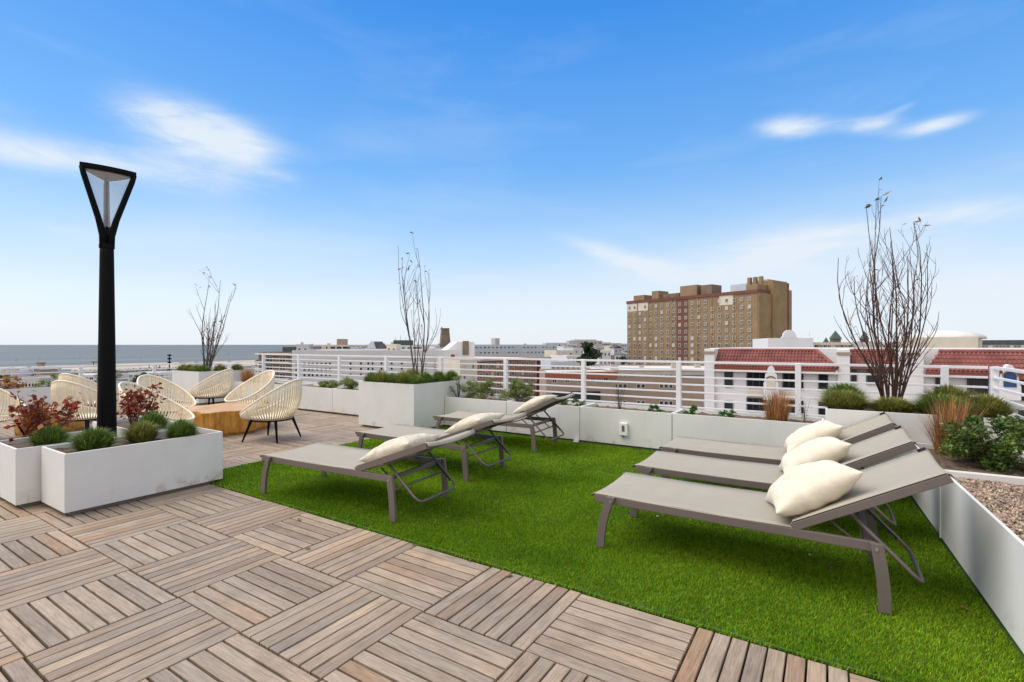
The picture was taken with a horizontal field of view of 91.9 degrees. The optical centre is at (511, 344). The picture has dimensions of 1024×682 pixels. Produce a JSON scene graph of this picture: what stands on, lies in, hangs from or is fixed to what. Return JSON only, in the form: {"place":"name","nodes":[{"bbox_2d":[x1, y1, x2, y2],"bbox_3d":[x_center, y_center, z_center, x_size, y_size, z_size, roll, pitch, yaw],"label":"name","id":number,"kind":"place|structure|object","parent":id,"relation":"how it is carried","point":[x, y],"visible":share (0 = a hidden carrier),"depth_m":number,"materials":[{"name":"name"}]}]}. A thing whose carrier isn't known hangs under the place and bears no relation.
{"place":"outdoors","nodes":[
{"label":"outdoors","id":0,"kind":"place"},
{"bbox_2d":[8,375,57,386],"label":"seafront building","id":1,"kind":"structure","parent":0,"point":[30,380],"depth_m":121.81,"materials":[{"name":"beige paint"}]},
{"bbox_2d":[34,366,58,375],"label":"distant house","id":2,"kind":"structure","parent":0,"point":[46,370],"depth_m":158.11,"materials":[{"name":"white"}]},
{"bbox_2d":[0,360,255,370],"bbox_3d":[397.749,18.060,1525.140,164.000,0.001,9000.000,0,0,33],"label":"beach","id":3,"kind":"structure","parent":0,"point":[161,366],"depth_m":429.11,"materials":[{"name":"beige sand"}]},
{"bbox_2d":[116,373,170,398],"bbox_3d":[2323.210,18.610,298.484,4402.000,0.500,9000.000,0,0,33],"label":"ground","id":4,"kind":"structure","parent":0,"point":[124,376],"depth_m":276.79,"materials":[{"name":"grey"}]},
{"bbox_2d":[255,352,291,381],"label":"beach hotel","id":5,"kind":"structure","parent":4,"relation":"on","point":[278,365],"depth_m":161.56,"materials":[{"name":"stone"}]},
{"bbox_2d":[313,339,367,348],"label":"cream building","id":6,"kind":"structure","parent":4,"relation":"on","point":[342,343],"depth_m":261.26,"materials":[{"name":"paint"}]},
{"bbox_2d":[292,349,456,386],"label":"long grey building","id":7,"kind":"structure","parent":4,"relation":"on","point":[407,352],"depth_m":153.89,"materials":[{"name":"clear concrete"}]},
{"bbox_2d":[436,359,476,393],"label":"cream building","id":8,"kind":"structure","parent":4,"relation":"on","point":[465,372],"depth_m":148.29,"materials":[{"name":"paint"}]},
{"bbox_2d":[442,341,473,356],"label":"gabled building","id":9,"kind":"structure","parent":4,"relation":"on","point":[464,348],"depth_m":166.78,"materials":[{"name":"white paint"}]},
{"bbox_2d":[456,356,550,395],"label":"brick building","id":10,"kind":"structure","parent":4,"relation":"on","point":[515,368],"depth_m":165.31,"materials":[{"name":"brick"}]},
{"bbox_2d":[474,338,558,356],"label":"blue grey building","id":11,"kind":"structure","parent":4,"relation":"on","point":[495,348],"depth_m":249.95,"materials":[{"name":"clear glass"}]},
{"bbox_2d":[539,369,617,403],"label":"tan building","id":12,"kind":"structure","parent":4,"relation":"on","point":[578,383],"depth_m":118.43,"materials":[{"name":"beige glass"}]},
{"bbox_2d":[576,341,602,365],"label":"street tree","id":13,"kind":"object","parent":4,"relation":"on","point":[590,352],"visible":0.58,"depth_m":163.44,"materials":[{"name":"green plant"}]},
{"bbox_2d":[586,363,703,409],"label":"tan building","id":14,"kind":"structure","parent":4,"relation":"on","point":[662,386],"depth_m":132.48,"materials":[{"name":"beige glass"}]},
{"bbox_2d":[753,330,812,346],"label":"white block","id":15,"kind":"structure","parent":4,"relation":"on","point":[788,338],"depth_m":81.17,"materials":[{"name":"paint"}]},
{"bbox_2d":[813,342,900,347],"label":"terrace row","id":16,"kind":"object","parent":4,"relation":"on","point":[832,344],"visible":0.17,"depth_m":187.28,"materials":[{"name":"beige paint"}]},
{"bbox_2d":[901,330,986,347],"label":"white block","id":17,"kind":"structure","parent":4,"relation":"on","point":[952,339],"depth_m":95.94,"materials":[{"name":"beige paint"}]},
{"bbox_2d":[0,345,295,366],"bbox_3d":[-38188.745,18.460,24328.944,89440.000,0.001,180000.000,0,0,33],"label":"sea","id":18,"kind":"structure","parent":0,"point":[28,355],"depth_m":1034.68,"materials":[{"name":"liquid"}]},
{"bbox_2d":[128,371,171,391],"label":"seafront building","id":19,"kind":"structure","parent":0,"point":[157,374],"depth_m":191.50,"materials":[{"name":"white"}]},
{"bbox_2d":[236,366,255,381],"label":"ornamental grass","id":20,"kind":"object","parent":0,"point":[247,374],"depth_m":11.51,"materials":[{"name":"orange plant"}]},
{"bbox_2d":[1,432,806,681],"bbox_3d":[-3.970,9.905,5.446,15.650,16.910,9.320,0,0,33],"label":"roof slab","id":21,"kind":"structure","parent":0,"point":[691,643],"depth_m":2.21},
{"bbox_2d":[0,362,215,384],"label":"railing","id":22,"kind":"object","parent":21,"relation":"on","point":[153,368],"visible":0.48,"depth_m":11.03,"materials":[{"name":"white metal"}]},
{"bbox_2d":[210,426,1023,681],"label":"lawn backing","id":23,"kind":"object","parent":21,"relation":"on","point":[1009,638],"visible":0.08,"depth_m":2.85,"materials":[{"name":"green plant"}]},
{"bbox_2d":[260,428,474,523],"bbox_3d":[-1.312,1.034,4.371,1.921,0.653,0.711,0,0,28],"label":"sun lounger","id":24,"kind":"object","parent":23,"relation":"on","point":[324,458],"visible":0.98,"depth_m":4.24,"materials":[{"name":"grey fabric"}]},
{"bbox_2d":[358,433,440,462],"bbox_3d":[-0.937,0.866,4.149,0.540,0.178,0.460,-22,-10,23],"label":"pillow","id":25,"kind":"object","parent":24,"relation":"on","point":[391,446],"visible":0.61,"depth_m":4.00,"materials":[{"name":"fabric"}]},
{"bbox_2d":[355,411,526,481],"bbox_3d":[-0.830,1.034,5.518,1.921,0.653,0.711,0,0,31],"label":"sun lounger","id":26,"kind":"object","parent":23,"relation":"on","point":[394,431],"visible":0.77,"depth_m":5.45,"materials":[{"name":"grey fabric"}]},
{"bbox_2d":[444,413,504,433],"bbox_3d":[-0.391,0.829,5.230,0.520,0.170,0.460,-24,-12,33],"label":"pillow","id":27,"kind":"object","parent":26,"relation":"on","point":[472,420],"visible":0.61,"depth_m":5.09,"materials":[{"name":"fabric"}]},
{"bbox_2d":[433,392,574,452],"bbox_3d":[-0.138,0.998,6.836,1.888,0.724,0.711,0,0,29],"label":"sun lounger","id":28,"kind":"object","parent":23,"relation":"on","point":[457,416],"visible":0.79,"depth_m":6.73,"materials":[{"name":"grey fabric"}]},
{"bbox_2d":[512,395,557,413],"bbox_3d":[0.310,0.788,6.570,0.520,0.159,0.460,-29,-13,23],"label":"pillow","id":29,"kind":"object","parent":28,"relation":"on","point":[533,402],"visible":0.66,"depth_m":6.41,"materials":[{"name":"fabric"}]},
{"bbox_2d":[591,447,954,615],"bbox_3d":[1.499,0.981,3.136,1.869,0.759,0.711,0,0,33],"label":"sun lounger","id":30,"kind":"object","parent":23,"relation":"on","point":[920,470],"visible":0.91,"depth_m":2.88,"materials":[{"name":"grey fabric"}]},
{"bbox_2d":[765,460,862,516],"bbox_3d":[1.760,0.841,2.934,0.500,0.241,0.500,-33,-18,13],"label":"pillow","id":31,"kind":"object","parent":30,"relation":"on","point":[801,489],"visible":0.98,"depth_m":2.76,"materials":[{"name":"beige fabric"}]},
{"bbox_2d":[632,425,917,538],"bbox_3d":[1.969,0.981,3.920,1.869,0.759,0.711,0,0,33],"label":"sun lounger","id":32,"kind":"object","parent":23,"relation":"on","point":[748,475],"visible":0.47,"depth_m":3.85,"materials":[{"name":"grey fabric"}]},
{"bbox_2d":[778,436,851,473],"bbox_3d":[2.254,0.845,3.716,0.500,0.230,0.480,-34,-18,17],"label":"pillow","id":33,"kind":"object","parent":32,"relation":"on","point":[826,448],"visible":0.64,"depth_m":3.56,"materials":[{"name":"beige fabric"}]},
{"bbox_2d":[659,412,896,478],"bbox_3d":[2.416,0.981,4.668,1.869,0.759,0.711,0,0,33],"label":"sun lounger","id":34,"kind":"object","parent":23,"relation":"on","point":[759,453],"visible":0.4,"depth_m":4.64,"materials":[{"name":"grey fabric"}]},
{"bbox_2d":[784,420,842,451],"bbox_3d":[2.702,0.842,4.462,0.500,0.234,0.480,-35,-18,19],"label":"pillow","id":35,"kind":"object","parent":34,"relation":"on","point":[812,431],"visible":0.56,"depth_m":4.32,"materials":[{"name":"beige fabric"}]},
{"bbox_2d":[911,443,1023,532],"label":"planter","id":36,"kind":"object","parent":23,"relation":"on","point":[927,502],"visible":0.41,"depth_m":3.69,"materials":[{"name":"grey metal"}]},
{"bbox_2d":[936,414,1023,473],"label":"bush","id":37,"kind":"object","parent":36,"relation":"on","point":[996,457],"visible":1,"depth_m":3.59,"materials":[{"name":"green plant"}]},
{"bbox_2d":[939,470,1023,652],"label":"planter","id":38,"kind":"object","parent":23,"relation":"on","point":[984,544],"visible":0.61,"depth_m":2.58,"materials":[{"name":"white plastic"}]},
{"bbox_2d":[989,366,1023,419],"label":"railing","id":39,"kind":"object","parent":21,"relation":"on","point":[994,379],"visible":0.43,"depth_m":4.86,"materials":[{"name":"white metal"}]},
{"bbox_2d":[393,336,438,348],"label":"green roof building","id":40,"kind":"structure","parent":0,"point":[405,344],"depth_m":253.09,"materials":[{"name":"white paint"}]},
{"bbox_2d":[0,400,878,681],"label":"deck","id":41,"kind":"structure","parent":0,"point":[208,583],"depth_m":2.53,"materials":[{"name":"brown wood"}]},
{"bbox_2d":[0,388,25,437],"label":"rope chair","id":42,"kind":"object","parent":41,"relation":"on","point":[10,400],"visible":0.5,"depth_m":7.30,"materials":[{"name":"beige wicker"}]},
{"bbox_2d":[0,386,76,414],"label":"planter","id":43,"kind":"object","parent":41,"relation":"on","point":[41,392],"visible":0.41,"depth_m":9.81,"materials":[{"name":"concrete"}]},
{"bbox_2d":[0,375,27,388],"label":"seaside plant","id":44,"kind":"object","parent":43,"relation":"on","point":[10,384],"visible":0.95,"depth_m":9.75,"materials":[{"name":"orange plant"}]},
{"bbox_2d":[0,431,83,506],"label":"planter","id":45,"kind":"object","parent":41,"relation":"on","point":[20,475],"visible":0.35,"depth_m":4.16,"materials":[{"name":"concrete"}]},
{"bbox_2d":[3,390,81,442],"bbox_3d":[-4.266,0.669,4.517,0.516,0.519,0.608,0,0,-40],"label":"red shrub","id":46,"kind":"object","parent":45,"relation":"on","point":[41,419],"visible":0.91,"depth_m":4.44,"materials":[{"name":"red plant"}]},
{"bbox_2d":[12,424,78,446],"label":"grass tuft","id":47,"kind":"object","parent":45,"relation":"on","point":[54,434],"visible":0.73,"depth_m":4.32,"materials":[{"name":"green plant"}]},
{"bbox_2d":[13,406,86,435],"bbox_3d":[-7.261,1.179,7.783,0.836,0.362,0.855,0,0,33],"label":"stump table","id":48,"kind":"object","parent":41,"relation":"on","point":[79,424],"visible":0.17,"depth_m":7.63,"materials":[{"name":"orange wood"}]},
{"bbox_2d":[50,380,121,431],"bbox_3d":[-6.169,0.923,7.191,0.740,0.882,0.854,0,0,3],"label":"rope chair","id":49,"kind":"object","parent":41,"relation":"on","point":[66,388],"visible":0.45,"depth_m":6.87,"materials":[{"name":"beige wicker"}]},
{"bbox_2d":[58,373,116,413],"bbox_3d":[-7.558,0.923,8.824,0.740,0.882,0.854,0,0,6],"label":"rope chair","id":50,"kind":"object","parent":41,"relation":"on","point":[68,377],"visible":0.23,"depth_m":8.48,"materials":[{"name":"beige wicker"}]},
{"bbox_2d":[79,161,136,436],"bbox_3d":[-4.137,-0.200,4.995,0.455,3.120,0.440,0,0,33],"label":"street lamp","id":51,"kind":"object","parent":41,"relation":"on","point":[106,398],"visible":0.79,"depth_m":4.96,"materials":[{"name":"black metal"}]},
{"bbox_2d":[41,427,222,514],"bbox_3d":[-3.419,1.110,4.540,0.546,0.500,1.207,0,0,33],"label":"planter","id":52,"kind":"object","parent":41,"relation":"on","point":[73,481],"visible":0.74,"depth_m":4.25,"materials":[{"name":"concrete"}]},
{"bbox_2d":[62,426,126,451],"bbox_3d":[-3.603,0.802,4.257,0.503,0.225,0.505,0,0,33],"label":"grass tuft","id":53,"kind":"object","parent":52,"relation":"on","point":[95,438],"visible":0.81,"depth_m":4.19,"materials":[{"name":"green plant"}]},
{"bbox_2d":[114,419,164,442],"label":"grass tuft","id":54,"kind":"object","parent":52,"relation":"on","point":[142,431],"visible":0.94,"depth_m":4.56,"materials":[{"name":"plant"}]},
{"bbox_2d":[157,418,204,438],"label":"grass tuft","id":55,"kind":"object","parent":52,"relation":"on","point":[181,427],"visible":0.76,"depth_m":4.67,"materials":[{"name":"green plant"}]},
{"bbox_2d":[92,417,194,436],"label":"planter","id":56,"kind":"object","parent":41,"relation":"on","point":[122,422],"visible":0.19,"depth_m":5.51,"materials":[{"name":"concrete"}]},
{"bbox_2d":[116,382,166,425],"bbox_3d":[-4.172,0.676,5.482,0.494,0.505,0.523,0,0,-11],"label":"red shrub","id":57,"kind":"object","parent":56,"relation":"on","point":[129,407],"visible":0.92,"depth_m":5.47,"materials":[{"name":"red plant"}]},
{"bbox_2d":[135,409,174,429],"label":"grass tuft","id":58,"kind":"object","parent":56,"relation":"on","point":[152,416],"visible":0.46,"depth_m":5.04,"materials":[{"name":"green plant"}]},
{"bbox_2d":[118,381,194,422],"bbox_3d":[-4.690,0.923,6.548,0.854,0.882,0.740,0,0,-9],"label":"rope chair","id":59,"kind":"object","parent":41,"relation":"on","point":[172,404],"visible":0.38,"depth_m":6.84,"materials":[{"name":"beige wicker"}]},
{"bbox_2d":[137,374,196,416],"bbox_3d":[-5.558,0.923,7.965,0.854,0.882,0.740,0,0,12],"label":"rope chair","id":60,"kind":"object","parent":41,"relation":"on","point":[145,380],"visible":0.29,"depth_m":8.25,"materials":[{"name":"beige wicker"}]},
{"bbox_2d":[188,369,233,404],"bbox_3d":[-6.128,0.923,10.076,0.854,0.882,0.740,0,0,7],"label":"rope chair","id":61,"kind":"object","parent":41,"relation":"on","point":[219,388],"visible":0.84,"depth_m":9.85,"materials":[{"name":"beige wicker"}]},
{"bbox_2d":[172,368,253,404],"bbox_3d":[-7.245,0.985,12.014,1.261,0.750,1.271,0,0,33],"label":"planter","id":62,"kind":"object","parent":41,"relation":"on","point":[187,381],"visible":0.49,"depth_m":11.44,"materials":[{"name":"concrete"}]},
{"bbox_2d":[188,266,235,370],"bbox_3d":[-7.107,-0.583,11.831,0.910,2.552,0.887,0,0,33],"label":"bare shrub","id":63,"kind":"object","parent":62,"relation":"on","point":[208,360],"visible":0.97,"depth_m":11.78,"materials":[{"name":"brown plant"}]},
{"bbox_2d":[177,402,270,435],"bbox_3d":[-4.526,1.174,7.912,1.210,0.372,1.371,0,0,13],"label":"stump table","id":64,"kind":"object","parent":41,"relation":"on","point":[225,418],"visible":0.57,"depth_m":7.45,"materials":[{"name":"orange wood"}]},
{"bbox_2d":[230,380,267,398],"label":"planter","id":65,"kind":"object","parent":41,"relation":"on","point":[235,384],"visible":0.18,"depth_m":11.51,"materials":[{"name":"concrete"}]},
{"bbox_2d":[224,370,274,403],"bbox_3d":[-4.783,0.923,9.053,0.740,0.882,0.854,0,0,29],"label":"rope chair","id":66,"kind":"object","parent":41,"relation":"on","point":[260,379],"visible":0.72,"depth_m":9.24,"materials":[{"name":"beige wicker"}]},
{"bbox_2d":[239,379,302,443],"bbox_3d":[-3.450,0.923,7.115,0.854,0.882,0.740,0,0,10],"label":"rope chair","id":67,"kind":"object","parent":41,"relation":"on","point":[263,414],"visible":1,"depth_m":6.88,"materials":[{"name":"beige wicker"}]},
{"bbox_2d":[254,381,312,407],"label":"planter","id":68,"kind":"object","parent":41,"relation":"on","point":[277,384],"visible":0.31,"depth_m":10.85,"materials":[{"name":"concrete"}]},
{"bbox_2d":[291,384,352,412],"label":"planter","id":69,"kind":"object","parent":41,"relation":"on","point":[315,397],"visible":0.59,"depth_m":10.01,"materials":[{"name":"concrete"}]},
{"bbox_2d":[333,386,358,415],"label":"planter","id":70,"kind":"object","parent":41,"relation":"on","point":[345,401],"visible":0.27,"depth_m":9.51,"materials":[{"name":"concrete"}]},
{"bbox_2d":[337,376,358,389],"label":"green shrub","id":71,"kind":"object","parent":70,"relation":"on","point":[347,382],"visible":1,"depth_m":9.65,"materials":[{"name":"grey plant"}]},
{"bbox_2d":[359,379,465,427],"bbox_3d":[-1.686,0.985,8.464,1.251,0.750,1.286,0,0,33],"label":"planter","id":72,"kind":"object","parent":41,"relation":"on","point":[382,405],"visible":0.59,"depth_m":7.92,"materials":[{"name":"concrete"}]},
{"bbox_2d":[371,369,390,382],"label":"grass tuft","id":73,"kind":"object","parent":72,"relation":"on","point":[379,375],"visible":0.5,"depth_m":8.10,"materials":[{"name":"plant"}]},
{"bbox_2d":[401,374,425,383],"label":"grass tuft","id":74,"kind":"object","parent":72,"relation":"on","point":[413,379],"visible":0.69,"depth_m":7.74,"materials":[{"name":"green plant"}]},
{"bbox_2d":[397,232,441,373],"bbox_3d":[-1.578,-0.606,8.489,0.766,2.596,0.513,0,0,-13],"label":"bare shrub","id":75,"kind":"object","parent":72,"relation":"on","point":[424,348],"visible":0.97,"depth_m":8.44,"materials":[{"name":"brown plant"}]},
{"bbox_2d":[432,370,449,381],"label":"grass tuft","id":76,"kind":"object","parent":72,"relation":"on","point":[439,376],"visible":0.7,"depth_m":8.24,"materials":[{"name":"green plant"}]},
{"bbox_2d":[445,394,515,432],"bbox_3d":[-0.448,1.110,8.099,1.211,0.500,0.571,0,0,33],"label":"planter","id":77,"kind":"object","parent":41,"relation":"on","point":[488,404],"visible":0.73,"depth_m":7.89,"materials":[{"name":"concrete"}]},
{"bbox_2d":[459,378,494,398],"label":"green shrub","id":78,"kind":"object","parent":77,"relation":"on","point":[482,389],"visible":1,"depth_m":8.06,"materials":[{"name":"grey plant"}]},
{"bbox_2d":[507,398,594,440],"bbox_3d":[0.581,1.110,7.444,1.211,0.500,0.571,0,0,33],"label":"planter","id":79,"kind":"object","parent":41,"relation":"on","point":[566,416],"visible":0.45,"depth_m":7.08,"materials":[{"name":"concrete"}]},
{"bbox_2d":[497,377,535,401],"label":"green shrub","id":80,"kind":"object","parent":79,"relation":"on","point":[516,385],"visible":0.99,"depth_m":7.71,"materials":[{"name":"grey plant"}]},
{"bbox_2d":[262,354,987,416],"bbox_3d":[-0.610,0.781,8.647,13.120,1.118,0.062,0,0,33],"label":"railing","id":81,"kind":"object","parent":41,"relation":"on","point":[944,376],"visible":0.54,"depth_m":6.91,"materials":[{"name":"white metal"}]},
{"bbox_2d":[580,403,682,450],"bbox_3d":[1.626,1.110,6.778,1.251,0.500,0.571,0,0,33],"label":"planter","id":82,"kind":"object","parent":41,"relation":"on","point":[600,422],"visible":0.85,"depth_m":6.57,"materials":[{"name":"concrete"}]},
{"bbox_2d":[672,409,823,446],"bbox_3d":[2.837,1.110,6.007,1.601,0.500,0.571,0,0,33],"label":"planter","id":83,"kind":"object","parent":41,"relation":"on","point":[751,428],"visible":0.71,"depth_m":5.86,"materials":[{"name":"concrete"}]},
{"bbox_2d":[825,399,1008,496],"bbox_3d":[3.880,0.985,4.918,1.291,0.750,1.286,0,0,33],"label":"planter","id":84,"kind":"object","parent":41,"relation":"on","point":[909,423],"visible":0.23,"depth_m":4.43,"materials":[{"name":"white"}]},
{"bbox_2d":[814,382,874,399],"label":"grass tuft","id":85,"kind":"object","parent":84,"relation":"on","point":[845,386],"visible":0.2,"depth_m":5.29,"materials":[{"name":"green plant"}]},
{"bbox_2d":[815,388,885,410],"bbox_3d":[3.269,0.540,4.885,0.686,0.230,0.665,0,0,10],"label":"grass tuft","id":86,"kind":"object","parent":84,"relation":"on","point":[844,399],"visible":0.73,"depth_m":4.78,"materials":[{"name":"plant"}]},
{"bbox_2d":[836,177,938,398],"bbox_3d":[3.732,-0.466,4.952,0.887,2.317,0.782,0,0,-8],"label":"bare shrub","id":87,"kind":"object","parent":84,"relation":"on","point":[880,376],"visible":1,"depth_m":4.89,"materials":[{"name":"brown plant"}]},
{"bbox_2d":[862,395,923,413],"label":"grass tuft","id":88,"kind":"object","parent":84,"relation":"on","point":[893,404],"visible":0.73,"depth_m":4.58,"materials":[{"name":"plant"}]},
{"bbox_2d":[906,392,981,415],"bbox_3d":[3.855,0.539,4.451,0.707,0.232,0.692,0,0,33],"label":"grass tuft","id":89,"kind":"object","parent":84,"relation":"on","point":[927,403],"visible":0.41,"depth_m":4.41,"materials":[{"name":"green plant"}]},
{"bbox_2d":[907,383,981,402],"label":"grass tuft","id":90,"kind":"object","parent":84,"relation":"on","point":[956,391],"visible":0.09,"depth_m":4.70,"materials":[{"name":"plant"}]},
{"bbox_2d":[957,392,1023,417],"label":"grass tuft","id":91,"kind":"object","parent":84,"relation":"on","point":[999,407],"visible":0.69,"depth_m":4.34,"materials":[{"name":"plant"}]},
{"bbox_2d":[438,328,449,347],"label":"stone tower","id":92,"kind":"structure","parent":0,"point":[444,337],"depth_m":297.50,"materials":[{"name":"brown stone"}]},
{"bbox_2d":[0,0,1023,344],"label":"sky","id":93,"kind":"structure","parent":0,"point":[551,166],"materials":[{"name":"blue"}]},
{"bbox_2d":[541,360,569,368],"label":"pale blue building","id":94,"kind":"structure","parent":0,"point":[560,363],"depth_m":138.71,"materials":[{"name":"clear glass"}]},
{"bbox_2d":[544,350,572,358],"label":"town house","id":95,"kind":"structure","parent":0,"point":[548,353],"depth_m":192.22,"materials":[{"name":"beige paint"}]},
{"bbox_2d":[551,355,579,368],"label":"town house","id":96,"kind":"structure","parent":0,"point":[573,363],"depth_m":176.94,"materials":[{"name":"white paint"}]},
{"bbox_2d":[566,341,601,349],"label":"distant block","id":97,"kind":"structure","parent":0,"point":[597,344],"depth_m":551.83,"materials":[{"name":"concrete"}]},
{"bbox_2d":[583,350,610,364],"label":"town house","id":98,"kind":"structure","parent":0,"point":[606,355],"depth_m":191.61,"materials":[{"name":"white paint"}]},
{"bbox_2d":[626,276,791,364],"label":"apartment tower","id":99,"kind":"structure","parent":0,"point":[690,323],"depth_m":198.97,"materials":[{"name":"beige brick"}]},
{"bbox_2d":[758,387,797,421],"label":"ornamental grass","id":100,"kind":"object","parent":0,"point":[778,410],"depth_m":5.72,"materials":[{"name":"plant"}]},
{"bbox_2d":[703,347,1023,423],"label":"spanish building","id":101,"kind":"structure","parent":0,"point":[1013,358],"depth_m":45.13,"materials":[{"name":"white paint"}]},
{"bbox_2d":[747,372,764,386],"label":"window","id":102,"kind":"structure","parent":101,"relation":"in","point":[758,383],"depth_m":47.78,"materials":[{"name":"black glass"}]},
{"bbox_2d":[747,397,765,410],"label":"window","id":103,"kind":"structure","parent":101,"relation":"in","point":[755,407],"depth_m":47.82,"materials":[{"name":"black glass"}]},
{"bbox_2d":[782,373,794,387],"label":"window","id":104,"kind":"structure","parent":101,"relation":"in","point":[789,376],"depth_m":46.28,"materials":[{"name":"black glass"}]},
{"bbox_2d":[967,378,988,394],"bbox_3d":[36.925,3.368,39.254,1.256,1.626,0.100,0,0,33],"label":"window","id":105,"kind":"structure","parent":101,"relation":"in","point":[970,381],"depth_m":39.24,"materials":[{"name":"black glass"}]},
{"bbox_2d":[1002,371,1018,386],"bbox_3d":[37.808,2.581,37.570,0.941,1.276,0.136,0,0,33],"label":"arched window","id":106,"kind":"structure","parent":101,"relation":"in","point":[1008,375],"depth_m":37.59,"materials":[{"name":"blue glass"}]},
{"bbox_2d":[912,392,991,457],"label":"ornamental grass","id":107,"kind":"object","parent":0,"point":[949,415],"depth_m":4.06,"materials":[{"name":"brown plant"}]},
{"bbox_2d":[955,477,1023,540],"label":"gravel","id":108,"kind":"structure","parent":0,"point":[989,489],"depth_m":2.88,"materials":[{"name":"beige gravel"}]},
{"bbox_2d":[982,340,1023,347],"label":"dark roofed building","id":109,"kind":"structure","parent":0,"point":[1002,343],"depth_m":254.52,"materials":[{"name":"stone"}]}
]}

